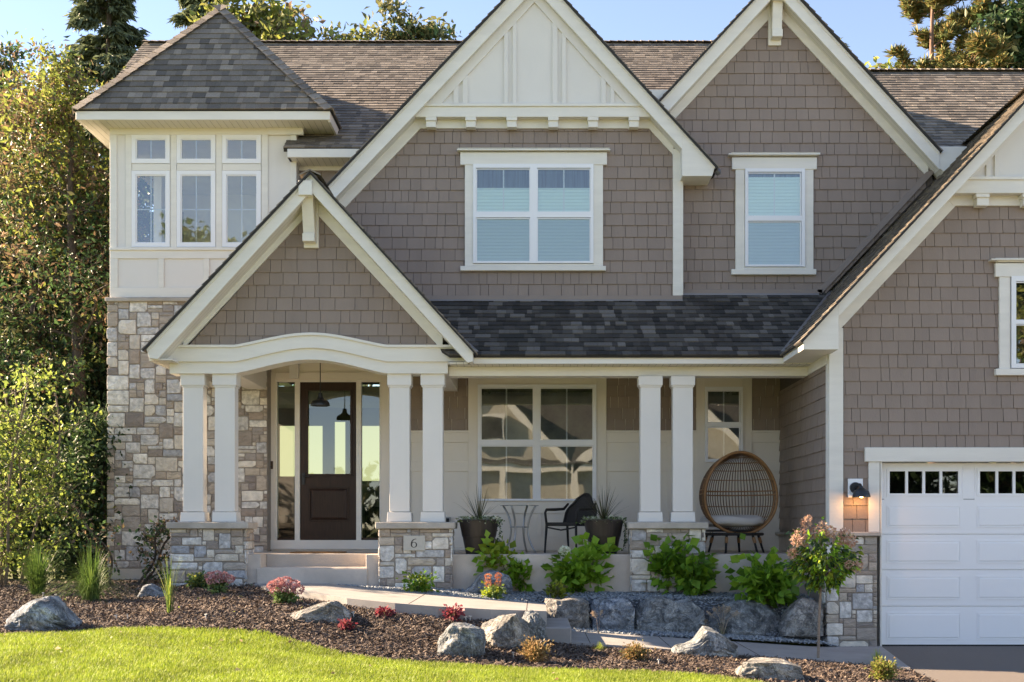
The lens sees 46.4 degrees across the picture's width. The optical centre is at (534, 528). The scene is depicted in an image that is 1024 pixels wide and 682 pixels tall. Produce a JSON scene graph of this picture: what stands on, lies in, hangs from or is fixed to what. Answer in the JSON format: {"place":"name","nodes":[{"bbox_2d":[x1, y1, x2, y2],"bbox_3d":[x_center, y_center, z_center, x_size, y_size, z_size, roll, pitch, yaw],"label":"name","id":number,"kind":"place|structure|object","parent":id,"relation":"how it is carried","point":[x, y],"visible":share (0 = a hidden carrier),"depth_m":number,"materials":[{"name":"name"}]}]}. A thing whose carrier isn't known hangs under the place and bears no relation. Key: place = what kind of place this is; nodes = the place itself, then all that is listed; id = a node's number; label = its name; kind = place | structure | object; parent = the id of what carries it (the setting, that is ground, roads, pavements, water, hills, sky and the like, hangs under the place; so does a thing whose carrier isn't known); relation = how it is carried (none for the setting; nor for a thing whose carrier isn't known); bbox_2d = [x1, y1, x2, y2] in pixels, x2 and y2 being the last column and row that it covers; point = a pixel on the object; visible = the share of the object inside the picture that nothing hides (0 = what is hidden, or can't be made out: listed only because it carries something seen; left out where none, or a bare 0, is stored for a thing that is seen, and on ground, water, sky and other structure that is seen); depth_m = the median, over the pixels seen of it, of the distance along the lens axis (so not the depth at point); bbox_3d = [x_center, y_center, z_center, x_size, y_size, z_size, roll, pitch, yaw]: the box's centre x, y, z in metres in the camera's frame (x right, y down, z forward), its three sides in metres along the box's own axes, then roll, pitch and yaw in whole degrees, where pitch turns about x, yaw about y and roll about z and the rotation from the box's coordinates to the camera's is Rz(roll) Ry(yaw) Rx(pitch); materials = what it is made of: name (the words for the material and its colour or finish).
{"place":"outdoors","nodes":[
{"label":"outdoors","id":0,"kind":"place"},
{"bbox_2d":[290,551,346,552],"bbox_3d":[-3.202,0.348,17.700,0.754,0.021,0.500,0,0,0],"label":"door mat","id":1,"kind":"object","parent":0,"point":[319,552],"depth_m":17.74,"materials":[{"name":"brown fabric"}]},
{"bbox_2d":[0,625,762,681],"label":"grass","id":2,"kind":"structure","parent":0,"point":[138,660],"depth_m":11.02,"materials":[{"name":"green plant"}]},
{"bbox_2d":[252,583,546,624],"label":"path","id":3,"kind":"structure","parent":0,"point":[475,608],"depth_m":14.35,"materials":[{"name":"concrete"}]},
{"bbox_2d":[3,565,919,674],"bbox_3d":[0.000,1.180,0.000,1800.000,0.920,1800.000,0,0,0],"label":"ground","id":4,"kind":"structure","parent":0,"point":[769,642],"depth_m":15.91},
{"bbox_2d":[0,445,102,578],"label":"shrub","id":5,"kind":"object","parent":4,"relation":"on","point":[22,525],"visible":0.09,"depth_m":19.85,"materials":[{"name":"green plant"}]},
{"bbox_2d":[0,177,104,441],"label":"broadleaf tree","id":6,"kind":"object","parent":4,"relation":"on","point":[9,283],"visible":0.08,"depth_m":24.32,"materials":[{"name":"green plant"}]},
{"bbox_2d":[0,30,105,379],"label":"broadleaf tree","id":7,"kind":"object","parent":4,"relation":"on","point":[9,52],"visible":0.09,"depth_m":26.47,"materials":[{"name":"green plant"}]},
{"bbox_2d":[0,396,108,578],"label":"shrub","id":8,"kind":"object","parent":4,"relation":"on","point":[64,420],"visible":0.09,"depth_m":20.17,"materials":[{"name":"green plant"}]},
{"bbox_2d":[0,28,153,563],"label":"broadleaf tree","id":9,"kind":"object","parent":4,"relation":"on","point":[62,103],"visible":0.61,"depth_m":21.16,"materials":[{"name":"green plant"}]},
{"bbox_2d":[0,44,153,570],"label":"broadleaf tree","id":10,"kind":"object","parent":4,"relation":"on","point":[19,269],"visible":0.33,"depth_m":21.96,"materials":[{"name":"green plant"}]},
{"bbox_2d":[0,143,153,520],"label":"broadleaf tree","id":11,"kind":"object","parent":4,"relation":"on","point":[104,372],"visible":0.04,"depth_m":23.98,"materials":[{"name":"green plant"}]},
{"bbox_2d":[0,120,153,564],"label":"broadleaf tree","id":12,"kind":"object","parent":4,"relation":"on","point":[142,205],"visible":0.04,"depth_m":26.60,"materials":[{"name":"green plant"}]},
{"bbox_2d":[38,0,153,378],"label":"spruce tree","id":13,"kind":"object","parent":4,"relation":"on","point":[111,51],"visible":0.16,"depth_m":31.73,"materials":[{"name":"green plant"}]},
{"bbox_2d":[141,0,279,385],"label":"spruce tree","id":14,"kind":"object","parent":4,"relation":"on","point":[180,20],"visible":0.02,"depth_m":35.51,"materials":[{"name":"green plant"}]},
{"bbox_2d":[186,0,333,40],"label":"broadleaf tree","id":15,"kind":"object","parent":4,"relation":"on","point":[262,21],"visible":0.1,"depth_m":32.22,"materials":[{"name":"green plant"}]},
{"bbox_2d":[279,383,372,385],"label":"wood","id":16,"kind":"object","parent":4,"relation":"on","point":[284,384],"depth_m":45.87,"materials":[{"name":"green wood"}]},
{"bbox_2d":[309,12,386,40],"bbox_3d":[-5.237,-6.876,33.578,5.451,15.366,4.513,0,0,0],"label":"broadleaf tree","id":17,"kind":"object","parent":4,"relation":"on","point":[351,34],"visible":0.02,"depth_m":33.09,"materials":[{"name":"green plant"}]},
{"bbox_2d":[363,0,461,40],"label":"broadleaf tree","id":18,"kind":"object","parent":4,"relation":"on","point":[430,30],"visible":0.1,"depth_m":32.90,"materials":[{"name":"green plant"}]},
{"bbox_2d":[0,578,937,681],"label":"mulch bed","id":19,"kind":"object","parent":4,"relation":"on","point":[319,635],"visible":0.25,"depth_m":12.98,"materials":[{"name":"brown wood"}]},
{"bbox_2d":[2,544,75,594],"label":"ornamental grass","id":20,"kind":"object","parent":19,"relation":"on","point":[36,573],"depth_m":15.87,"materials":[{"name":"green plant"}]},
{"bbox_2d":[4,596,82,632],"bbox_3d":[-5.188,0.933,12.620,0.658,0.447,0.800,0,0,0],"label":"boulder","id":21,"kind":"object","parent":19,"relation":"on","point":[50,613],"visible":0.74,"depth_m":12.32,"materials":[{"name":"grey stone"}]},
{"bbox_2d":[0,357,117,585],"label":"leafy bush","id":22,"kind":"object","parent":19,"relation":"on","point":[13,523],"visible":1,"depth_m":17.71,"materials":[{"name":"green plant"}]},
{"bbox_2d":[20,396,132,580],"bbox_3d":[-7.174,-0.511,19.162,2.579,3.159,2.302,0,0,-43],"label":"shrub","id":23,"kind":"object","parent":19,"relation":"on","point":[93,453],"visible":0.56,"depth_m":18.78,"materials":[{"name":"green plant"}]},
{"bbox_2d":[19,545,139,602],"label":"ornamental grass","id":24,"kind":"object","parent":19,"relation":"on","point":[91,588],"depth_m":15.02,"materials":[{"name":"green plant"}]},
{"bbox_2d":[63,501,177,586],"bbox_3d":[-5.837,0.230,17.020,1.865,1.214,1.048,0,0,-43],"label":"shrub","id":25,"kind":"object","parent":19,"relation":"on","point":[159,529],"visible":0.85,"depth_m":17.06,"materials":[{"name":"green plant"}]},
{"bbox_2d":[137,583,167,597],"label":"boulder","id":26,"kind":"object","parent":19,"relation":"on","point":[151,590],"visible":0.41,"depth_m":15.42,"materials":[{"name":"grey stone"}]},
{"bbox_2d":[157,555,183,612],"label":"ornamental grass","id":27,"kind":"object","parent":19,"relation":"on","point":[169,588],"depth_m":13.74,"materials":[{"name":"green plant"}]},
{"bbox_2d":[185,570,209,588],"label":"evergreen shrub","id":28,"kind":"object","parent":19,"relation":"on","point":[198,580],"visible":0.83,"depth_m":16.34,"materials":[{"name":"green plant"}]},
{"bbox_2d":[204,570,235,593],"bbox_3d":[-4.149,0.716,15.715,0.373,0.353,0.343,0,0,-41],"label":"sedum","id":29,"kind":"object","parent":19,"relation":"on","point":[215,582],"visible":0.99,"depth_m":15.67,"materials":[{"name":"pink plant"}]},
{"bbox_2d":[266,576,304,604],"bbox_3d":[-2.944,0.742,14.084,0.436,0.381,0.330,0,0,35],"label":"sedum","id":30,"kind":"object","parent":19,"relation":"on","point":[278,595],"visible":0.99,"depth_m":14.05,"materials":[{"name":"pink plant"}]},
{"bbox_2d":[285,600,351,622],"bbox_3d":[-2.428,0.963,13.390,0.776,0.324,0.500,0,0,0],"label":"boulder","id":31,"kind":"object","parent":19,"relation":"on","point":[330,611],"visible":0.56,"depth_m":13.18,"materials":[{"name":"grey stone"}]},
{"bbox_2d":[337,618,357,629],"bbox_3d":[-2.057,1.039,12.982,0.222,0.175,0.239,0,0,19],"label":"heuchera","id":32,"kind":"object","parent":19,"relation":"on","point":[343,624],"visible":0.99,"depth_m":12.95,"materials":[{"name":"red plant"}]},
{"bbox_2d":[374,605,396,618],"bbox_3d":[-1.685,0.938,13.499,0.260,0.179,0.206,0,0,-24],"label":"heuchera","id":33,"kind":"object","parent":19,"relation":"on","point":[380,611],"visible":0.96,"depth_m":13.47,"materials":[{"name":"red plant"}]},
{"bbox_2d":[4,584,806,681],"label":"fallen leaves","id":34,"kind":"object","parent":19,"relation":"on","point":[289,641],"visible":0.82,"depth_m":11.86,"materials":[{"name":"orange plant"}]},
{"bbox_2d":[439,602,464,620],"bbox_3d":[-0.932,0.948,13.521,0.301,0.234,0.310,0,0,0],"label":"heuchera","id":35,"kind":"object","parent":19,"relation":"on","point":[456,613],"visible":0.97,"depth_m":13.50,"materials":[{"name":"red plant"}]},
{"bbox_2d":[437,622,485,657],"bbox_3d":[-0.767,1.193,12.475,0.511,0.423,0.550,0,0,0],"label":"boulder","id":36,"kind":"object","parent":19,"relation":"on","point":[464,639],"visible":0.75,"depth_m":12.26,"materials":[{"name":"stone"}]},
{"bbox_2d":[481,613,529,648],"bbox_3d":[-0.322,1.175,13.050,0.546,0.517,0.600,0,0,0],"label":"boulder","id":37,"kind":"object","parent":19,"relation":"on","point":[507,630],"visible":0.57,"depth_m":12.79,"materials":[{"name":"beige stone"}]},
{"bbox_2d":[522,610,546,645],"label":"boulder","id":38,"kind":"object","parent":19,"relation":"on","point":[536,623],"visible":0.48,"depth_m":13.17,"materials":[{"name":"stone"}]},
{"bbox_2d":[516,635,555,662],"bbox_3d":[0.014,1.242,12.295,0.420,0.315,0.420,0,0,0],"label":"barberry","id":39,"kind":"object","parent":19,"relation":"on","point":[535,650],"visible":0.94,"depth_m":12.25,"materials":[{"name":"orange plant"}]},
{"bbox_2d":[595,642,605,651],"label":"ornamental grass","id":40,"kind":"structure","parent":19,"relation":"on","point":[599,647],"depth_m":13.60,"materials":[{"name":"plant"}]},
{"bbox_2d":[619,639,656,660],"bbox_3d":[1.094,1.314,12.862,0.389,0.268,0.402,0,0,41],"label":"barberry","id":41,"kind":"object","parent":19,"relation":"on","point":[635,651],"visible":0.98,"depth_m":12.80,"materials":[{"name":"orange plant"}]},
{"bbox_2d":[671,626,737,657],"bbox_3d":[1.958,1.335,13.760,0.801,0.413,0.600,0,0,0],"label":"boulder","id":42,"kind":"object","parent":19,"relation":"on","point":[706,641],"visible":0.66,"depth_m":13.51,"materials":[{"name":"stone"}]},
{"bbox_2d":[734,657,804,681],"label":"boulder","id":43,"kind":"object","parent":19,"relation":"on","point":[764,668],"visible":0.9,"depth_m":11.74,"materials":[{"name":"grey stone"}]},
{"bbox_2d":[781,514,863,657],"bbox_3d":[3.399,0.701,14.064,0.964,1.738,0.886,0,0,0],"label":"hydrangea tree","id":44,"kind":"object","parent":19,"relation":"on","point":[814,566],"visible":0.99,"depth_m":13.92,"materials":[{"name":"green plant"}]},
{"bbox_2d":[867,649,881,662],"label":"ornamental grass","id":45,"kind":"object","parent":19,"relation":"on","point":[874,656],"depth_m":13.76,"materials":[{"name":"green plant"}]},
{"bbox_2d":[863,655,901,680],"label":"dwarf shrub","id":46,"kind":"object","parent":19,"relation":"on","point":[883,669],"visible":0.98,"depth_m":12.06,"materials":[{"name":"yellow plant"}]},
{"bbox_2d":[465,530,519,577],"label":"hydrangea bush","id":47,"kind":"object","parent":4,"relation":"on","point":[495,550],"visible":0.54,"depth_m":16.77,"materials":[{"name":"green plant"}]},
{"bbox_2d":[500,551,534,591],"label":"hydrangea bush","id":48,"kind":"object","parent":4,"relation":"on","point":[514,575],"visible":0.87,"depth_m":16.73,"materials":[{"name":"green plant"}]},
{"bbox_2d":[72,0,1023,646],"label":"house","id":49,"kind":"structure","parent":4,"relation":"on","point":[530,254],"depth_m":18.07,"materials":[{"name":"wood"}]},
{"bbox_2d":[132,135,169,163],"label":"tower window","id":50,"kind":"structure","parent":49,"relation":"in","point":[135,138],"depth_m":18.73,"materials":[{"name":"plastic"}]},
{"bbox_2d":[132,171,169,246],"bbox_3d":[-6.022,-5.018,18.765,0.598,1.196,0.070,0,0,0],"label":"tower window","id":51,"kind":"structure","parent":49,"relation":"in","point":[135,174],"depth_m":18.73,"materials":[{"name":"plastic"}]},
{"bbox_2d":[177,135,215,163],"bbox_3d":[-5.312,-5.955,18.765,0.607,0.446,0.070,0,0,0],"label":"tower window","id":52,"kind":"structure","parent":49,"relation":"in","point":[180,138],"depth_m":18.73,"materials":[{"name":"plastic"}]},
{"bbox_2d":[177,171,215,246],"bbox_3d":[-5.312,-5.018,18.765,0.607,1.196,0.070,0,0,0],"label":"tower window","id":53,"kind":"structure","parent":49,"relation":"in","point":[179,173],"depth_m":18.73,"materials":[{"name":"plastic"}]},
{"bbox_2d":[222,135,260,163],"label":"tower window","id":54,"kind":"structure","parent":49,"relation":"in","point":[225,138],"depth_m":18.73,"materials":[{"name":"plastic"}]},
{"bbox_2d":[222,171,260,246],"bbox_3d":[-4.598,-5.018,18.765,0.607,1.196,0.070,0,0,0],"label":"tower window","id":55,"kind":"structure","parent":49,"relation":"in","point":[225,174],"depth_m":18.73,"materials":[{"name":"plastic"}]},
{"bbox_2d":[300,382,355,539],"bbox_3d":[-3.290,-1.076,19.000,0.901,2.513,0.139,0,0,0],"label":"front door","id":56,"kind":"structure","parent":49,"relation":"in","point":[327,501],"depth_m":19.02,"materials":[{"name":"brown wood"}]},
{"bbox_2d":[459,519,498,553],"bbox_3d":[-0.799,0.114,17.120,0.584,0.492,0.584,0,0,0],"label":"planter pot","id":57,"kind":"object","parent":49,"relation":"on","point":[473,532],"visible":0.9,"depth_m":16.91,"materials":[{"name":"plastic"}]},
{"bbox_2d":[456,486,504,542],"bbox_3d":[-0.756,-0.168,17.127,0.842,0.956,0.825,0,0,33],"label":"potted plant","id":58,"kind":"object","parent":57,"relation":"in","point":[479,513],"visible":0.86,"depth_m":17.03,"materials":[{"name":"green plant"}]},
{"bbox_2d":[500,505,538,552],"bbox_3d":[-0.231,0.009,17.950,0.600,0.719,0.600,0,0,0],"label":"side table","id":59,"kind":"object","parent":49,"relation":"on","point":[522,527],"visible":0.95,"depth_m":17.88,"materials":[{"name":"black metal"}]},
{"bbox_2d":[473,164,592,263],"bbox_3d":[-0.022,-4.761,18.060,1.817,1.498,0.050,0,0,0],"label":"upper window","id":60,"kind":"structure","parent":49,"relation":"in","point":[523,213],"depth_m":18.07,"materials":[{"name":"plastic"}]},
{"bbox_2d":[478,384,595,500],"bbox_3d":[0.036,-1.365,18.960,1.880,1.844,0.050,0,0,0],"label":"porch window","id":61,"kind":"structure","parent":49,"relation":"in","point":[537,442],"depth_m":18.97,"materials":[{"name":"glass"}]},
{"bbox_2d":[544,493,596,552],"bbox_3d":[0.586,-0.092,17.904,0.632,0.908,0.704,0,0,38],"label":"armchair","id":62,"kind":"object","parent":49,"relation":"on","point":[572,515],"visible":0.87,"depth_m":18.04,"materials":[{"name":"metal"}]},
{"bbox_2d":[583,519,623,553],"bbox_3d":[0.986,0.114,17.120,0.584,0.492,0.584,0,0,0],"label":"planter pot","id":63,"kind":"object","parent":49,"relation":"on","point":[602,530],"visible":0.83,"depth_m":16.90,"materials":[{"name":"plastic"}]},
{"bbox_2d":[575,484,627,550],"bbox_3d":[1.008,-0.176,17.142,0.874,0.992,0.766,0,0,21],"label":"potted plant","id":64,"kind":"object","parent":63,"relation":"in","point":[604,515],"visible":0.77,"depth_m":17.04,"materials":[{"name":"green plant"}]},
{"bbox_2d":[705,387,742,461],"bbox_3d":[3.001,-1.654,18.960,0.597,1.193,0.050,0,0,0],"label":"porch window","id":65,"kind":"structure","parent":49,"relation":"in","point":[723,405],"depth_m":18.97,"materials":[{"name":"glass"}]},
{"bbox_2d":[699,451,777,552],"bbox_3d":[2.976,-0.390,17.836,1.207,1.509,0.814,0,0,-11],"label":"egg chair","id":66,"kind":"object","parent":49,"relation":"on","point":[723,522],"visible":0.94,"depth_m":17.75,"materials":[{"name":"wicker"}]},
{"bbox_2d":[745,168,804,266],"bbox_3d":[3.669,-4.753,18.260,0.914,1.497,0.050,0,0,0],"label":"upper window","id":67,"kind":"structure","parent":49,"relation":"in","point":[774,197],"depth_m":18.27,"materials":[{"name":"glass"}]},
{"bbox_2d":[882,463,1023,645],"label":"garage door","id":68,"kind":"structure","parent":49,"relation":"in","point":[953,533],"depth_m":15.96,"materials":[{"name":"white paint"}]},
{"bbox_2d":[1010,276,1023,367],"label":"garage upper window","id":69,"kind":"structure","parent":49,"relation":"in","point":[1016,282],"depth_m":15.78,"materials":[{"name":"plastic"}]},
{"bbox_2d":[546,618,570,644],"bbox_3d":[0.263,1.308,14.610,0.325,0.325,1.500,0,0,0],"label":"path step","id":70,"kind":"object","parent":4,"relation":"on","point":[558,630],"visible":0.4,"depth_m":13.86,"materials":[{"name":"concrete"}]},
{"bbox_2d":[570,532,622,592],"bbox_3d":[0.877,0.513,16.916,0.706,0.942,0.784,0,0,22],"label":"hydrangea bush","id":71,"kind":"object","parent":4,"relation":"on","point":[590,548],"visible":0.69,"depth_m":16.76,"materials":[{"name":"green plant"}]},
{"bbox_2d":[328,583,873,646],"bbox_3d":[0.795,1.194,16.100,7.490,0.780,1.400,0,0,0],"label":"gravel bed","id":72,"kind":"object","parent":4,"relation":"on","point":[698,604],"visible":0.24,"depth_m":16.18,"materials":[{"name":"grey gravel"}]},
{"bbox_2d":[396,568,439,592],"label":"shrub","id":73,"kind":"object","parent":72,"relation":"on","point":[419,585],"visible":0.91,"depth_m":16.10,"materials":[{"name":"green plant"}]},
{"bbox_2d":[464,570,512,594],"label":"boulder","id":74,"kind":"object","parent":72,"relation":"on","point":[473,588],"visible":0.45,"depth_m":16.36,"materials":[{"name":"grey stone"}]},
{"bbox_2d":[479,572,507,598],"bbox_3d":[-0.526,0.784,15.990,0.410,0.418,0.393,0,0,32],"label":"astilbe","id":75,"kind":"object","parent":72,"relation":"on","point":[492,591],"visible":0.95,"depth_m":15.93,"materials":[{"name":"yellow plant"}]},
{"bbox_2d":[542,579,572,599],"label":"shrub","id":76,"kind":"object","parent":72,"relation":"on","point":[554,590],"visible":0.92,"depth_m":16.27,"materials":[{"name":"green plant"}]},
{"bbox_2d":[544,597,589,628],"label":"boulder","id":77,"kind":"object","parent":72,"relation":"on","point":[575,611],"visible":0.59,"depth_m":15.78,"materials":[{"name":"grey stone"}]},
{"bbox_2d":[541,545,602,593],"bbox_3d":[0.508,0.616,16.735,0.899,0.776,0.779,0,0,0],"label":"hydrangea bush","id":78,"kind":"object","parent":72,"relation":"on","point":[574,573],"visible":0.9,"depth_m":16.57,"materials":[{"name":"green plant"}]},
{"bbox_2d":[590,598,634,630],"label":"boulder","id":79,"kind":"object","parent":72,"relation":"on","point":[618,613],"visible":0.66,"depth_m":15.83,"materials":[{"name":"grey stone"}]},
{"bbox_2d":[635,596,704,637],"bbox_3d":[1.827,1.200,16.095,0.987,0.607,0.550,0,0,0],"label":"boulder","id":80,"kind":"object","parent":72,"relation":"on","point":[659,613],"visible":0.69,"depth_m":15.85,"materials":[{"name":"stone"}]},
{"bbox_2d":[642,530,699,594],"bbox_3d":[1.904,0.460,16.716,0.836,1.078,0.770,0,0,19],"label":"hydrangea bush","id":81,"kind":"object","parent":72,"relation":"on","point":[659,561],"visible":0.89,"depth_m":16.60,"materials":[{"name":"green plant"}]},
{"bbox_2d":[670,545,721,596],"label":"hydrangea bush","id":82,"kind":"object","parent":72,"relation":"on","point":[697,576],"visible":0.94,"depth_m":16.43,"materials":[{"name":"green plant"}]},
{"bbox_2d":[706,604,740,635],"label":"ornamental grass","id":83,"kind":"object","parent":72,"relation":"on","point":[728,608],"depth_m":15.83,"materials":[{"name":"plant"}]},
{"bbox_2d":[709,599,780,635],"bbox_3d":[2.804,1.229,16.100,1.034,0.570,0.500,0,0,0],"label":"boulder","id":84,"kind":"object","parent":72,"relation":"on","point":[755,618],"visible":0.62,"depth_m":15.89,"materials":[{"name":"stone"}]},
{"bbox_2d":[723,533,804,607],"bbox_3d":[3.099,0.590,16.314,1.199,1.074,1.338,0,0,0],"label":"hydrangea bush","id":85,"kind":"object","parent":72,"relation":"on","point":[765,582],"visible":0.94,"depth_m":16.06,"materials":[{"name":"green plant"}]},
{"bbox_2d":[778,597,824,637],"bbox_3d":[3.547,1.180,15.900,0.636,0.551,0.400,0,0,0],"label":"boulder","id":86,"kind":"object","parent":72,"relation":"on","point":[799,618],"visible":0.95,"depth_m":15.73,"materials":[{"name":"grey stone"}]},
{"bbox_2d":[864,56,901,68],"bbox_3d":[11.238,-6.721,37.818,4.182,16.120,4.581,0,0,-17],"label":"broadleaf tree","id":87,"kind":"object","parent":4,"relation":"on","point":[884,65],"depth_m":37.06,"materials":[{"name":"green plant"}]},
{"bbox_2d":[884,0,1015,68],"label":"pine tree","id":88,"kind":"object","parent":4,"relation":"on","point":[938,35],"visible":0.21,"depth_m":30.23,"materials":[{"name":"green plant"}]},
{"bbox_2d":[964,0,1023,68],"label":"broadleaf tree","id":89,"kind":"object","parent":4,"relation":"on","point":[1009,21],"visible":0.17,"depth_m":29.43,"materials":[{"name":"green plant"}]},
{"bbox_2d":[0,0,1017,385],"label":"sky","id":90,"kind":"structure","parent":0,"point":[869,27],"materials":[{"name":"blue"}]},
{"bbox_2d":[592,610,602,633],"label":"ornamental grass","id":91,"kind":"object","parent":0,"point":[593,613],"depth_m":15.34,"materials":[{"name":"brown plant"}]},
{"bbox_2d":[571,631,909,669],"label":"path","id":92,"kind":"structure","parent":0,"point":[854,654],"depth_m":14.63,"materials":[{"name":"concrete"}]},
{"bbox_2d":[882,646,1023,681],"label":"driveway","id":93,"kind":"structure","parent":0,"point":[973,663],"depth_m":14.09,"materials":[{"name":"concrete"}]}
]}

